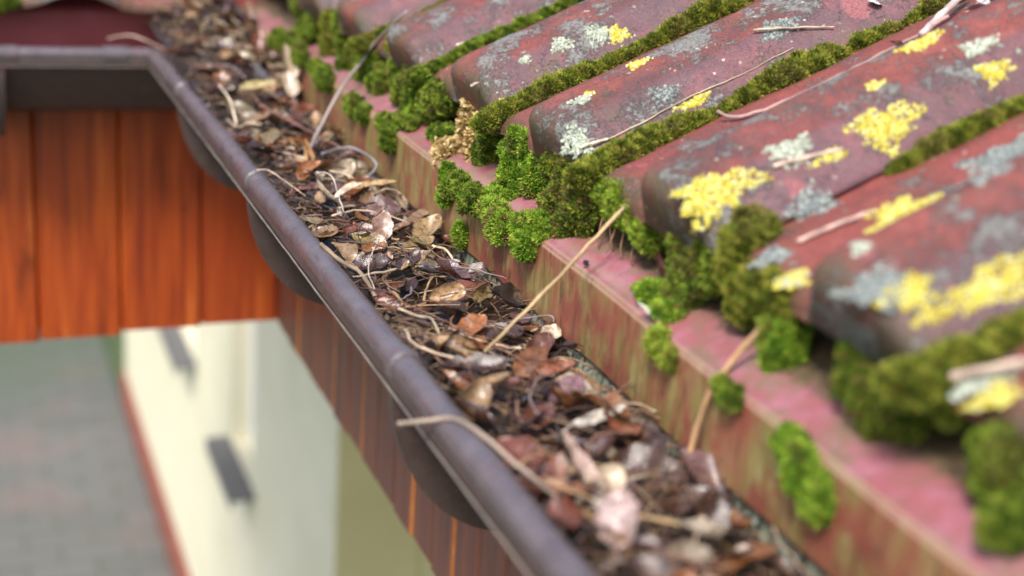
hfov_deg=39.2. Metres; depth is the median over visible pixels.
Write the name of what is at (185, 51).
dead leaf
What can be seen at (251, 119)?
twig
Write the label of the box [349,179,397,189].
dead leaf
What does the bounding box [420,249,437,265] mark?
dead leaf
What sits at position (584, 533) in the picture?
twig
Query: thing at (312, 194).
twig
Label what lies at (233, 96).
dead leaf
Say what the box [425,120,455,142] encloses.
moss cushion
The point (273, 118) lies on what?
dead leaf
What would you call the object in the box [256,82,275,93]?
dead leaf
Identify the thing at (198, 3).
dead leaf
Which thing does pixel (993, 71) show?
lichen patch
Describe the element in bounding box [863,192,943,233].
lichen patch
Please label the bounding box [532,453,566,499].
dead leaf
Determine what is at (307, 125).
dead leaf
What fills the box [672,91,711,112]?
lichen patch
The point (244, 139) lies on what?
dead leaf
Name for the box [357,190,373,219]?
dead leaf
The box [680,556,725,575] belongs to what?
dead leaf
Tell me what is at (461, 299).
dead leaf
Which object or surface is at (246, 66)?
dead leaf
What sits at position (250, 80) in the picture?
twig
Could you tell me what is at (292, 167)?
dead leaf
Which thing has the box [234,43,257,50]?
dead leaf
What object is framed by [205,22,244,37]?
twig
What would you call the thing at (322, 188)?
dead leaf
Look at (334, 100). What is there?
dry stalk
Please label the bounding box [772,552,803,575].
dead leaf
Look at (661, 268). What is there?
dead leaf
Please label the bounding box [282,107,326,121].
twig
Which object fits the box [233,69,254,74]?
dead leaf
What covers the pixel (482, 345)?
dead leaf
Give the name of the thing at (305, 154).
dry stalk
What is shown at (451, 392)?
dead leaf
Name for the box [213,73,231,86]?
dead leaf
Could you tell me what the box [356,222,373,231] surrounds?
dead leaf
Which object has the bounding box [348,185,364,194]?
dead leaf
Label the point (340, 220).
twig
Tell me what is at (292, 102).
dead leaf
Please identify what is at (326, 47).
moss cushion
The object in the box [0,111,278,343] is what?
fascia
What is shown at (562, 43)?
lichen patch
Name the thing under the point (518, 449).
dead leaf
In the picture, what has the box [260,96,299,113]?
twig
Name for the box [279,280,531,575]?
fascia
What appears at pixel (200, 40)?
dead leaf
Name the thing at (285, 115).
dead leaf
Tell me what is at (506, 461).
dead leaf
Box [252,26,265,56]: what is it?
dead leaf
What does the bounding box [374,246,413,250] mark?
twig
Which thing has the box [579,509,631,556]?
dead leaf
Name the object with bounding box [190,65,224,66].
twig
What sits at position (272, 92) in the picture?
dead leaf
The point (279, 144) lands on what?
dead leaf
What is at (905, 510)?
tiled roof
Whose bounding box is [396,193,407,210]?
dead leaf
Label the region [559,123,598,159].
lichen patch
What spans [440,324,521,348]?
twig
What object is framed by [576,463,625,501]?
dead leaf
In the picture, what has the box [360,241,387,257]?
dead leaf
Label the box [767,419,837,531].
moss cushion
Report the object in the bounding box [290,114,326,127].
twig
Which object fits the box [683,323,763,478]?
dry stalk
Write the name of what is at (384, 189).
twig
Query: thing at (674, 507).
dead leaf
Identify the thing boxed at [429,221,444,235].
dead leaf
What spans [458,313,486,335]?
dead leaf
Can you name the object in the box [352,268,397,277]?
twig
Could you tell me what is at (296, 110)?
dead leaf
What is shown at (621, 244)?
dry stalk
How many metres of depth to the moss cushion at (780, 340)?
0.88 m
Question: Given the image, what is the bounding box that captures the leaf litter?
[145,0,809,575]
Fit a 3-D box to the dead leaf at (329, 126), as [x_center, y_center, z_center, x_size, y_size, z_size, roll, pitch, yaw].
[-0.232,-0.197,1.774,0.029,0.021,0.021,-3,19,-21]
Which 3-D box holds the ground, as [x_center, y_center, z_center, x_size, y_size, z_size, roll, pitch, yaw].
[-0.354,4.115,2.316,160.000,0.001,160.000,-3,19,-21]
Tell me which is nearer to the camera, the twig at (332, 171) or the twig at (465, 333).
the twig at (465, 333)
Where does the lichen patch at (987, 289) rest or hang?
on the tiled roof at (905, 510)
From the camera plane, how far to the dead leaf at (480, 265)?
1.29 m
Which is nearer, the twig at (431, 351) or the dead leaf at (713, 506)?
the dead leaf at (713, 506)
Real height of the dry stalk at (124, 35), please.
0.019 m
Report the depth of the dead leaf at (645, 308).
0.99 m
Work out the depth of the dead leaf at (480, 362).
0.99 m
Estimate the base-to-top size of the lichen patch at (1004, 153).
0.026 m
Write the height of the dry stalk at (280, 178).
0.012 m
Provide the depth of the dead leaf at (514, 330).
1.13 m
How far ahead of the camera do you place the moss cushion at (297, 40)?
1.97 m
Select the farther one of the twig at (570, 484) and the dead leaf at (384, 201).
the dead leaf at (384, 201)
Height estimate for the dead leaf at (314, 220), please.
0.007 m
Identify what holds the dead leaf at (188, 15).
on the leaf litter
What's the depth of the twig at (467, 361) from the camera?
0.99 m
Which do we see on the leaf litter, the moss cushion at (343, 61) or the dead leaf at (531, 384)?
the dead leaf at (531, 384)
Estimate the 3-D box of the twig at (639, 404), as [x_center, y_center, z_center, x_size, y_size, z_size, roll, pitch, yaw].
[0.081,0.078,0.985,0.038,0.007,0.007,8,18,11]
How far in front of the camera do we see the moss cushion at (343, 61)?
1.81 m
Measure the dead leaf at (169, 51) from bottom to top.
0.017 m
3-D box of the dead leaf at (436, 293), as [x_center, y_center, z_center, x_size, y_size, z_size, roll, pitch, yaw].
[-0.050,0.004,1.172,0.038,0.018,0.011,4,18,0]
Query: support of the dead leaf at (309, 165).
on the leaf litter
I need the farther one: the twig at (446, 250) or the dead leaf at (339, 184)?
the dead leaf at (339, 184)
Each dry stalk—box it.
[107,34,164,49]
[216,4,228,36]
[218,84,237,125]
[257,169,305,196]
[259,104,361,158]
[304,144,307,159]
[310,10,407,148]
[316,172,345,216]
[319,242,376,297]
[321,146,377,176]
[358,205,387,231]
[368,239,379,289]
[397,416,557,495]
[484,203,625,352]
[551,347,578,358]
[579,138,607,148]
[590,47,793,146]
[606,228,616,252]
[609,226,613,250]
[620,232,624,257]
[630,245,634,264]
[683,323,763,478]
[716,14,949,118]
[753,26,833,31]
[773,148,842,167]
[796,211,867,243]
[918,0,961,35]
[950,358,1023,381]
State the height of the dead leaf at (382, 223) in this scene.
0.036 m
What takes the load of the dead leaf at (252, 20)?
on the leaf litter
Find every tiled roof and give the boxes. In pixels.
[0,0,255,51]
[251,0,1023,575]
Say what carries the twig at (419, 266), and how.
on the leaf litter
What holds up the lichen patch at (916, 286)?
on the tiled roof at (905, 510)
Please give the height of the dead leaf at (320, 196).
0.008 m
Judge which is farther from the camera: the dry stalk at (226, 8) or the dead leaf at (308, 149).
the dry stalk at (226, 8)
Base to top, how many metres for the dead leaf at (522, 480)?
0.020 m
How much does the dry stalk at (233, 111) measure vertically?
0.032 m
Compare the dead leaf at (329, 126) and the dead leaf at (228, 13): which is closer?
the dead leaf at (329, 126)
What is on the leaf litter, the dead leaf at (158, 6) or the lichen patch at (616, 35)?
the dead leaf at (158, 6)
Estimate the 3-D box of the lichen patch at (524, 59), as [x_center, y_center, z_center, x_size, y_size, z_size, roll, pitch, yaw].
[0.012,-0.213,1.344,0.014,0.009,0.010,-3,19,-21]
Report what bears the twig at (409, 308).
on the leaf litter
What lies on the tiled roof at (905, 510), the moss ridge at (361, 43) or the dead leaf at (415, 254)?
the moss ridge at (361, 43)
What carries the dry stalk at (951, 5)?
on the tiled roof at (905, 510)
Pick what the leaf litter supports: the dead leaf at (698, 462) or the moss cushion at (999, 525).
the dead leaf at (698, 462)
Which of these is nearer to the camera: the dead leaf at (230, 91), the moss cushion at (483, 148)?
the moss cushion at (483, 148)
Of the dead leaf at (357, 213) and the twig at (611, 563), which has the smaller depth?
the twig at (611, 563)
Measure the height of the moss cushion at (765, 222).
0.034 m
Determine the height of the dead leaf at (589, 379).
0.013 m
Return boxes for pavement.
[0,328,173,575]
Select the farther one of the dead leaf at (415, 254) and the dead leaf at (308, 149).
the dead leaf at (308, 149)
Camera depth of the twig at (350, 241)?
1.27 m
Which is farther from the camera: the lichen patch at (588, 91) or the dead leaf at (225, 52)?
the dead leaf at (225, 52)
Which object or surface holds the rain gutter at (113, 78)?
attached to the tiled roof at (63, 23)
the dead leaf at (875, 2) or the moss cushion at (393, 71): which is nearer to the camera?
the dead leaf at (875, 2)
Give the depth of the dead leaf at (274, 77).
1.94 m
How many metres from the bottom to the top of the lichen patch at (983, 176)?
0.041 m
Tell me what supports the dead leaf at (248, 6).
on the leaf litter
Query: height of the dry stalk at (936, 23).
0.086 m
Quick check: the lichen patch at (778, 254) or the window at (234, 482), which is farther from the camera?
the window at (234, 482)
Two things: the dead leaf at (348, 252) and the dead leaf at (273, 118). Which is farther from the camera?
the dead leaf at (273, 118)
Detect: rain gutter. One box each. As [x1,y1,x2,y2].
[0,45,178,135]
[148,48,827,575]
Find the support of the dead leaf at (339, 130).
on the leaf litter
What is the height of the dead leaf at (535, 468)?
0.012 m
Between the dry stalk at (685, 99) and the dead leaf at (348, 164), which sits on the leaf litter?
the dead leaf at (348, 164)
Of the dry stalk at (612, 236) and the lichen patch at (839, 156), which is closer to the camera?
the lichen patch at (839, 156)
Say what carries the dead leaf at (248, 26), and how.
on the leaf litter
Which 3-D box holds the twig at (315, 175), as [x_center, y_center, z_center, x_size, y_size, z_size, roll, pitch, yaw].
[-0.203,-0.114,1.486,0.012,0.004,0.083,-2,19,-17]
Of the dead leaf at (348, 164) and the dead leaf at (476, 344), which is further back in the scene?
the dead leaf at (348, 164)
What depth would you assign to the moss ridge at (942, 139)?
0.96 m
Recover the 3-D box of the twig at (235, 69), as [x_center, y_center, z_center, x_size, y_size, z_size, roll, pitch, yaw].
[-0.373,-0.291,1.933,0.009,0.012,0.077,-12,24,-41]
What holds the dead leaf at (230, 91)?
on the leaf litter
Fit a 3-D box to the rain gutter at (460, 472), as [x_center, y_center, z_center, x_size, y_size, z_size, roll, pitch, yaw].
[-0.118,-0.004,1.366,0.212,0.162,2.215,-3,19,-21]
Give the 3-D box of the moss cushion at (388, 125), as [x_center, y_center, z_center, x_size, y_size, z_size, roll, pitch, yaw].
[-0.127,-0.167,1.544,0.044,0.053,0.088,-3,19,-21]
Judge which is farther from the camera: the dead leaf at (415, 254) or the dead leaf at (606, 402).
the dead leaf at (415, 254)
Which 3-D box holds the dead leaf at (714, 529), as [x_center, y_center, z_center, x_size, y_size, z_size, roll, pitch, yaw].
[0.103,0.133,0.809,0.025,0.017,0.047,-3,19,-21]
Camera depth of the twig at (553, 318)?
1.15 m
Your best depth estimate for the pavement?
10.26 m
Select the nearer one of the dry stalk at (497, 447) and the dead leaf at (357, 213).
the dry stalk at (497, 447)
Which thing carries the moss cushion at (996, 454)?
on the tiled roof at (905, 510)
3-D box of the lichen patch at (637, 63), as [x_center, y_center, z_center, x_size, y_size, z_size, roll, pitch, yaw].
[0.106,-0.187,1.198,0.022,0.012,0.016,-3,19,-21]
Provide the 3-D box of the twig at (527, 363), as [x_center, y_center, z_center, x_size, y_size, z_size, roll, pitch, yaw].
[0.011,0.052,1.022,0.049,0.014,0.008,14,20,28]
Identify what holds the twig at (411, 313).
on the leaf litter
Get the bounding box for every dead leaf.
[154,4,173,13]
[163,8,178,18]
[164,46,199,54]
[169,48,198,56]
[176,31,195,41]
[176,36,204,46]
[177,11,197,20]
[183,0,203,20]
[190,38,209,42]
[191,0,203,5]
[193,63,217,69]
[196,67,220,77]
[200,15,212,28]
[201,42,213,51]
[202,15,217,22]
[204,39,236,51]
[205,24,221,33]
[205,85,225,95]
[208,45,233,50]
[208,84,244,103]
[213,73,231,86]
[214,25,241,37]
[219,47,239,57]
[221,10,237,20]
[225,100,262,125]
[226,0,246,22]
[226,128,251,136]
[229,56,243,63]
[230,89,255,97]
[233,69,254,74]
[233,136,250,146]
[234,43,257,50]
[236,50,255,61]
[236,62,254,69]
[237,140,283,155]
[238,80,275,89]
[241,22,249,29]
[241,47,264,56]
[242,23,253,29]
[244,0,255,26]
[245,15,257,27]
[246,63,267,79]
[250,124,261,132]
[251,113,280,122]
[251,129,278,144]
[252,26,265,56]
[254,54,277,70]
[255,90,274,98]
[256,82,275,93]
[256,103,284,111]
[257,134,279,144]
[260,55,277,67]
[262,141,290,155]
[263,94,273,109]
[263,110,288,119]
[266,62,285,69]
[267,74,283,88]
[267,112,289,116]
[270,91,284,96]
[271,146,290,161]
[271,180,288,186]
[272,97,297,106]
[274,83,283,88]
[276,97,292,103]
[277,161,305,170]
[280,137,303,149]
[282,44,298,76]
[282,71,298,101]
[285,156,305,162]
[287,106,301,127]
[288,118,313,128]
[288,182,331,193]
[289,102,321,120]
[294,135,322,145]
[294,160,320,184]
[296,148,314,159]
[298,189,320,198]
[301,135,325,149]
[301,214,329,224]
[302,159,333,173]
[304,122,317,129]
[304,139,313,160]
[307,110,320,131]
[311,224,337,237]
[314,121,335,130]
[314,190,325,202]
[316,166,341,171]
[316,174,342,205]
[318,230,353,241]
[321,180,335,198]
[322,126,343,139]
[324,159,354,181]
[331,242,358,263]
[332,148,361,163]
[332,175,356,200]
[332,203,348,228]
[334,182,362,197]
[337,202,370,214]
[341,252,391,270]
[343,176,370,201]
[343,221,357,237]
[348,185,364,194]
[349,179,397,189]
[351,231,372,235]
[352,231,394,250]
[353,157,367,176]
[355,211,369,220]
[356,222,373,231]
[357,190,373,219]
[359,282,385,294]
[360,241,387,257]
[365,195,400,214]
[372,205,393,239]
[372,247,392,267]
[372,295,414,311]
[377,248,420,277]
[380,183,395,200]
[386,220,420,240]
[392,277,406,288]
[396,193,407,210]
[397,236,434,252]
[397,277,417,293]
[401,245,439,271]
[406,209,431,221]
[406,297,445,304]
[408,300,439,316]
[409,235,435,251]
[412,214,441,237]
[413,267,429,276]
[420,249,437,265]
[421,259,459,272]
[423,282,440,290]
[425,256,470,280]
[428,282,474,302]
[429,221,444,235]
[430,326,460,356]
[430,352,510,371]
[432,335,488,374]
[433,234,453,250]
[437,267,462,279]
[437,367,470,390]
[439,301,467,317]
[441,271,458,282]
[445,386,462,397]
[446,332,463,355]
[446,358,478,380]
[451,398,504,434]
[453,324,487,348]
[454,279,487,288]
[455,337,488,354]
[458,286,478,301]
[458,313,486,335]
[460,372,513,391]
[460,377,491,421]
[464,377,527,387]
[466,262,485,276]
[472,283,491,303]
[475,326,510,343]
[483,322,532,337]
[488,347,507,366]
[490,339,508,355]
[491,282,529,312]
[492,435,545,466]
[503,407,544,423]
[503,457,513,465]
[507,335,531,340]
[508,312,529,324]
[509,381,560,417]
[510,467,548,490]
[513,346,547,377]
[517,326,540,333]
[520,455,549,484]
[522,358,575,385]
[523,402,557,427]
[525,372,557,393]
[525,441,559,463]
[526,332,554,351]
[528,323,537,335]
[531,324,561,338]
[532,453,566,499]
[538,435,591,454]
[539,477,604,495]
[547,494,584,529]
[548,340,582,352]
[548,375,583,403]
[548,386,581,409]
[552,503,597,527]
[555,372,598,401]
[558,368,584,375]
[561,404,626,431]
[562,430,597,484]
[563,370,599,392]
[565,465,576,475]
[571,390,635,422]
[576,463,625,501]
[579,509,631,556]
[580,479,603,533]
[588,430,618,461]
[595,486,638,559]
[601,407,641,435]
[610,386,623,413]
[610,443,685,497]
[610,553,682,575]
[611,535,667,556]
[621,422,663,450]
[625,463,643,492]
[638,302,659,321]
[655,250,666,278]
[659,484,717,514]
[664,541,713,563]
[671,516,725,539]
[671,562,697,575]
[678,448,726,494]
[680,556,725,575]
[683,515,697,540]
[693,479,730,548]
[707,538,771,557]
[719,542,774,575]
[725,511,750,528]
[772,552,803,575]
[867,0,881,4]
[886,39,904,44]
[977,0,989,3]
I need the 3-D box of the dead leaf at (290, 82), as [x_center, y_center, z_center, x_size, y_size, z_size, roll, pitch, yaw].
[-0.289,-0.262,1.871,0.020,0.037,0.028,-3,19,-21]
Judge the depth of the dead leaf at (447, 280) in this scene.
1.25 m
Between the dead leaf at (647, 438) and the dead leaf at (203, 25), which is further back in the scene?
the dead leaf at (203, 25)
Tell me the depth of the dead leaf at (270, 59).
2.02 m
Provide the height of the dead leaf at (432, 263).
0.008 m
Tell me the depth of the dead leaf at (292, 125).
1.75 m
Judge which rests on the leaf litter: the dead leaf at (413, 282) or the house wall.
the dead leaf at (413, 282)
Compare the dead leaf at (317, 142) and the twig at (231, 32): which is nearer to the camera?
the dead leaf at (317, 142)
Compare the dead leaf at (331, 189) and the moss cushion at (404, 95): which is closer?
the dead leaf at (331, 189)
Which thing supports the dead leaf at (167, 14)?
on the leaf litter
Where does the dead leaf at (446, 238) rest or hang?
on the leaf litter
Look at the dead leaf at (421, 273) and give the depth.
1.23 m
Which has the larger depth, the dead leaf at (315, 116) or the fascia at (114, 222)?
the fascia at (114, 222)
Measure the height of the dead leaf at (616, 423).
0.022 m
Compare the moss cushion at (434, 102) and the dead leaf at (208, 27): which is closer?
the moss cushion at (434, 102)
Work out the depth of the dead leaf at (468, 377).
0.99 m
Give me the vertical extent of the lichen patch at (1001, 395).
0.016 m
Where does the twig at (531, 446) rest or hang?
on the leaf litter
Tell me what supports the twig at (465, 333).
on the leaf litter
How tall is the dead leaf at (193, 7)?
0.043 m
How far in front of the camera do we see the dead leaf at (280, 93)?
1.90 m
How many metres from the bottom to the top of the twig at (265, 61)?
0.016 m
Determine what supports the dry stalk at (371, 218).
on the leaf litter
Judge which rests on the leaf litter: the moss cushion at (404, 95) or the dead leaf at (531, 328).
the dead leaf at (531, 328)
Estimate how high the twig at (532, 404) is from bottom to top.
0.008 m
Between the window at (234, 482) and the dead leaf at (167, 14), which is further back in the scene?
the window at (234, 482)
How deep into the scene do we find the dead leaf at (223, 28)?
2.13 m
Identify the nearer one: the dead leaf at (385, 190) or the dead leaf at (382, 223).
the dead leaf at (382, 223)
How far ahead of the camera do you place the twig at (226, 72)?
1.91 m
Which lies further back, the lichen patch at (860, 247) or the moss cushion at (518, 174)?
the moss cushion at (518, 174)
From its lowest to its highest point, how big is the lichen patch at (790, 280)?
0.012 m
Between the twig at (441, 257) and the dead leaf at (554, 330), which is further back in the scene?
the twig at (441, 257)
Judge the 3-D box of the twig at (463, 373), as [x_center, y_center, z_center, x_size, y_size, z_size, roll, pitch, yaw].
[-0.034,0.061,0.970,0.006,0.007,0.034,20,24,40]
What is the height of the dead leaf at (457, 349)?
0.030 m
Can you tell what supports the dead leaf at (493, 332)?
on the leaf litter
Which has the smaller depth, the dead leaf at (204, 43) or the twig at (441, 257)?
the twig at (441, 257)
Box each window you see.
[157,327,196,375]
[206,321,255,509]
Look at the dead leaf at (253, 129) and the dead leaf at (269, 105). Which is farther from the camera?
the dead leaf at (269, 105)
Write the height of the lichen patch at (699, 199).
0.040 m
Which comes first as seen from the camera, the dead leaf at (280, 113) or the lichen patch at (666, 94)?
the lichen patch at (666, 94)
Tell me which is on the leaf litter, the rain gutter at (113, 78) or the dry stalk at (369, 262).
the dry stalk at (369, 262)
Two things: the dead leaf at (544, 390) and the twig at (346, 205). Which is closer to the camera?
the dead leaf at (544, 390)
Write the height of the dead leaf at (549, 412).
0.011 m
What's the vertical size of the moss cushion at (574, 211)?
0.096 m
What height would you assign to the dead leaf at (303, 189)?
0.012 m
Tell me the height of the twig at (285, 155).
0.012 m
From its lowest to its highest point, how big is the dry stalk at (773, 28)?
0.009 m
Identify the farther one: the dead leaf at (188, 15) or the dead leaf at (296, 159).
the dead leaf at (188, 15)
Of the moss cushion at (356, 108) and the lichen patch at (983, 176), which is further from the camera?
the moss cushion at (356, 108)
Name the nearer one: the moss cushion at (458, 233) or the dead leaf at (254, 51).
the moss cushion at (458, 233)
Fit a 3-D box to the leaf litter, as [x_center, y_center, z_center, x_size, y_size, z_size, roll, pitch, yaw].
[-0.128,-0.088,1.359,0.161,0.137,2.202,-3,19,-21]
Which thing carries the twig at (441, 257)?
on the leaf litter
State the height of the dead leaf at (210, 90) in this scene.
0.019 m
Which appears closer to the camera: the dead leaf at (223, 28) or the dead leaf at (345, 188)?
the dead leaf at (345, 188)
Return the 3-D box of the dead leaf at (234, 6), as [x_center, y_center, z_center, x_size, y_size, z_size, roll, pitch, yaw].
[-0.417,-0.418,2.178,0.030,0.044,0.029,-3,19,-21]
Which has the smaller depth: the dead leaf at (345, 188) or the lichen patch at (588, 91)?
the lichen patch at (588, 91)
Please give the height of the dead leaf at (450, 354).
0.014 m
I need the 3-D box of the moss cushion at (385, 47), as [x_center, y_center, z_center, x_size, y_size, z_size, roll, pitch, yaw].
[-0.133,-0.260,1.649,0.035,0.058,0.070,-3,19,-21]
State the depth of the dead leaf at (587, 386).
1.01 m
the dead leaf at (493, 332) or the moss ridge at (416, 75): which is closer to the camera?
the dead leaf at (493, 332)
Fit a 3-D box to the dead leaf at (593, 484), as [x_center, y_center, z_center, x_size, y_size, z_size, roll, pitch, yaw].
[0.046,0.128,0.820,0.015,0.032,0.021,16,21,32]
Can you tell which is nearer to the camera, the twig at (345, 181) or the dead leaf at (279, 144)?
the twig at (345, 181)
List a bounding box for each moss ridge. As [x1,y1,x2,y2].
[345,0,447,54]
[396,0,584,88]
[467,0,756,134]
[561,0,962,191]
[869,305,1023,415]
[882,93,1023,176]
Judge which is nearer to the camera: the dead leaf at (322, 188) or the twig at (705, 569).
the twig at (705, 569)
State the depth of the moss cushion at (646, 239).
1.07 m
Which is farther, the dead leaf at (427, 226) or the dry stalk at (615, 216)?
the dead leaf at (427, 226)
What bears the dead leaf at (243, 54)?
on the leaf litter
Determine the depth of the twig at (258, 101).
1.80 m
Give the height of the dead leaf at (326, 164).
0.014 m
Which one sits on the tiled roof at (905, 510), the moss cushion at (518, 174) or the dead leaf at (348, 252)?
the moss cushion at (518, 174)
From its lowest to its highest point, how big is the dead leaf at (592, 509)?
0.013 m
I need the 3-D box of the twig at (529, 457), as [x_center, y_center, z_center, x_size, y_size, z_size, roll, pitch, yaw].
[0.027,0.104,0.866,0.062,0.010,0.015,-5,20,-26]
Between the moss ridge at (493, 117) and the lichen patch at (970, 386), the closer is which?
the lichen patch at (970, 386)
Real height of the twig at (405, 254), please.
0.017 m
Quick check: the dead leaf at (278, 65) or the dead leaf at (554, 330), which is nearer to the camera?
the dead leaf at (554, 330)
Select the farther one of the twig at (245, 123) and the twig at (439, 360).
the twig at (245, 123)
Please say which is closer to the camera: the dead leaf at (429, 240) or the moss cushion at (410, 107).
the dead leaf at (429, 240)
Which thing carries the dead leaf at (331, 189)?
on the leaf litter
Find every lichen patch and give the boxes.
[518,54,532,63]
[550,36,574,53]
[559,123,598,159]
[566,92,592,104]
[583,24,612,48]
[583,90,595,96]
[605,23,632,44]
[626,56,653,70]
[647,84,682,108]
[669,166,773,234]
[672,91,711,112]
[747,244,797,268]
[756,16,802,42]
[762,132,813,169]
[769,267,810,290]
[780,176,843,220]
[806,146,848,168]
[829,258,916,314]
[843,100,926,157]
[849,240,873,256]
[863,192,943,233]
[865,78,886,90]
[872,270,939,320]
[893,29,944,52]
[910,252,1023,327]
[945,163,1012,194]
[948,362,1022,400]
[954,132,1023,174]
[956,33,999,58]
[957,377,1023,411]
[973,59,1016,89]
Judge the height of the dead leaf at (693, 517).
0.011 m
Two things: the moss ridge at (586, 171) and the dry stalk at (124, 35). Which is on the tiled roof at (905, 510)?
the moss ridge at (586, 171)
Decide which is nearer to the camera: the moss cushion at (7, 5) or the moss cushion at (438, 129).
the moss cushion at (438, 129)
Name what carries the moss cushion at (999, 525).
on the tiled roof at (905, 510)
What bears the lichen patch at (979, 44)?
on the tiled roof at (905, 510)
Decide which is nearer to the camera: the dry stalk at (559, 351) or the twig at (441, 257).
the dry stalk at (559, 351)
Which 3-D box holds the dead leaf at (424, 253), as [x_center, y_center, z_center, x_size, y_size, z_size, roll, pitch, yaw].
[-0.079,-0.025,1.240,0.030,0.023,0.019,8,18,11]
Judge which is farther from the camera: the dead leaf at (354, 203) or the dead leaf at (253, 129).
the dead leaf at (253, 129)
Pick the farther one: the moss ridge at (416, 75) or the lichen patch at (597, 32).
the moss ridge at (416, 75)
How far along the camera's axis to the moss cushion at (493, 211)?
1.23 m
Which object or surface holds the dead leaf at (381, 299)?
on the leaf litter
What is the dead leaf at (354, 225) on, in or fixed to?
on the leaf litter
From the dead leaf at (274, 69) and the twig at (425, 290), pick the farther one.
the dead leaf at (274, 69)
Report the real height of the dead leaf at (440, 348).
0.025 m
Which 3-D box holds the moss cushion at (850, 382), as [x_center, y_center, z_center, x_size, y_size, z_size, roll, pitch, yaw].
[0.212,0.057,0.779,0.046,0.072,0.113,-3,19,-21]
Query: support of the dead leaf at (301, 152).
on the leaf litter
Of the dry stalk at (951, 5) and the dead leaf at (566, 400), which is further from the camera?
the dry stalk at (951, 5)
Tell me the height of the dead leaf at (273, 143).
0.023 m
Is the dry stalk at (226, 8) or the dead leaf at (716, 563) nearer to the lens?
the dead leaf at (716, 563)
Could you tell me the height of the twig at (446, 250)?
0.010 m
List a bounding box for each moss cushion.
[0,0,22,15]
[265,25,313,69]
[288,0,321,39]
[306,57,335,93]
[317,4,337,56]
[328,8,353,70]
[341,90,373,128]
[350,52,367,81]
[362,45,391,96]
[374,110,420,156]
[382,39,392,83]
[386,51,401,105]
[395,63,410,113]
[402,65,424,114]
[414,74,459,125]
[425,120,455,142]
[429,97,477,168]
[434,159,456,210]
[445,167,486,220]
[449,218,468,252]
[469,104,505,166]
[475,193,512,247]
[483,123,548,201]
[507,207,550,263]
[535,148,601,238]
[587,169,665,259]
[630,276,692,323]
[642,320,680,375]
[656,232,722,308]
[707,370,745,416]
[711,217,797,330]
[728,201,784,245]
[753,305,814,373]
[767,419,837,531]
[827,339,974,447]
[963,416,1023,504]
[972,493,1023,556]
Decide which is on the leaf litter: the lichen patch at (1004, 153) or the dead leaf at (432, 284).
the dead leaf at (432, 284)
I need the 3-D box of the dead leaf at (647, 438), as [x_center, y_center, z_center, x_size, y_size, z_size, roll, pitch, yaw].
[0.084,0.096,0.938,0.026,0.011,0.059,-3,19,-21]
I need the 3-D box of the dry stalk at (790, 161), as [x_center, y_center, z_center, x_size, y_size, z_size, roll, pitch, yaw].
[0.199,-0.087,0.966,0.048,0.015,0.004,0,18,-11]
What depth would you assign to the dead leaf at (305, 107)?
1.82 m
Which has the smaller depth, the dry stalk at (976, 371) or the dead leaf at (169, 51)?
the dry stalk at (976, 371)
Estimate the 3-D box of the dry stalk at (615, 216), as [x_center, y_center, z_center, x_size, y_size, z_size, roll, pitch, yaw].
[0.034,-0.009,1.062,0.137,0.133,0.004,-5,20,-26]
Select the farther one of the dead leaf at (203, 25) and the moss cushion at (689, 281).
the dead leaf at (203, 25)
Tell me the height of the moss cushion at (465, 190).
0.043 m
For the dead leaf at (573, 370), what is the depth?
1.05 m
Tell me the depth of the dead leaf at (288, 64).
1.92 m
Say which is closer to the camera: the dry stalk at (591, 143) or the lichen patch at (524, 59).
the dry stalk at (591, 143)
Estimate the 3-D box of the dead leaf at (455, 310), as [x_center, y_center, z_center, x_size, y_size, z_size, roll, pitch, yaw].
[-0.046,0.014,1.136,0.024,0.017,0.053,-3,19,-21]
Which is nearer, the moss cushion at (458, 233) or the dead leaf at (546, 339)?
the dead leaf at (546, 339)
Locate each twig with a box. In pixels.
[181,38,213,43]
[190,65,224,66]
[203,67,250,77]
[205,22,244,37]
[215,77,239,84]
[220,65,246,80]
[227,118,261,126]
[235,78,282,82]
[236,109,268,120]
[240,57,283,72]
[240,90,260,103]
[251,148,294,153]
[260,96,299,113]
[277,151,298,166]
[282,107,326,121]
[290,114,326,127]
[302,196,374,208]
[306,169,321,182]
[309,183,319,202]
[314,219,352,229]
[321,178,384,192]
[327,230,372,243]
[329,170,377,189]
[331,209,412,225]
[338,205,365,208]
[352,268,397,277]
[362,188,402,194]
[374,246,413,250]
[384,304,417,309]
[387,287,426,306]
[388,290,403,311]
[393,286,412,303]
[397,243,456,275]
[398,307,440,335]
[403,328,453,358]
[416,337,462,363]
[418,265,506,278]
[423,275,438,299]
[427,246,468,270]
[432,244,460,262]
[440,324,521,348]
[446,372,481,386]
[450,315,468,336]
[466,352,494,393]
[496,346,554,375]
[505,314,554,322]
[515,399,539,428]
[515,453,603,468]
[529,375,557,414]
[530,439,599,448]
[543,477,680,525]
[551,424,561,451]
[569,473,580,500]
[574,521,593,544]
[584,474,649,488]
[585,431,634,482]
[603,395,656,411]
[603,560,711,573]
[611,405,674,442]
[638,514,704,519]
[649,546,711,575]
[694,528,708,565]
[771,526,805,572]
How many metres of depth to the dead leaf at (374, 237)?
1.29 m
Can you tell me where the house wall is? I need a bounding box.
[121,320,434,575]
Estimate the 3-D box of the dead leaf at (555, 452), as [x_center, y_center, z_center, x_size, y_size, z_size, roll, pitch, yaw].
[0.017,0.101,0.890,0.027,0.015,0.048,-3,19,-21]
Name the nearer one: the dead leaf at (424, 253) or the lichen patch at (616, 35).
the dead leaf at (424, 253)
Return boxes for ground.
[102,329,125,396]
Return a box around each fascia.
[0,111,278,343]
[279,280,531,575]
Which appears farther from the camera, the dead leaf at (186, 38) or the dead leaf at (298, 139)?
the dead leaf at (186, 38)
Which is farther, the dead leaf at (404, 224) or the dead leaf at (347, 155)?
the dead leaf at (347, 155)

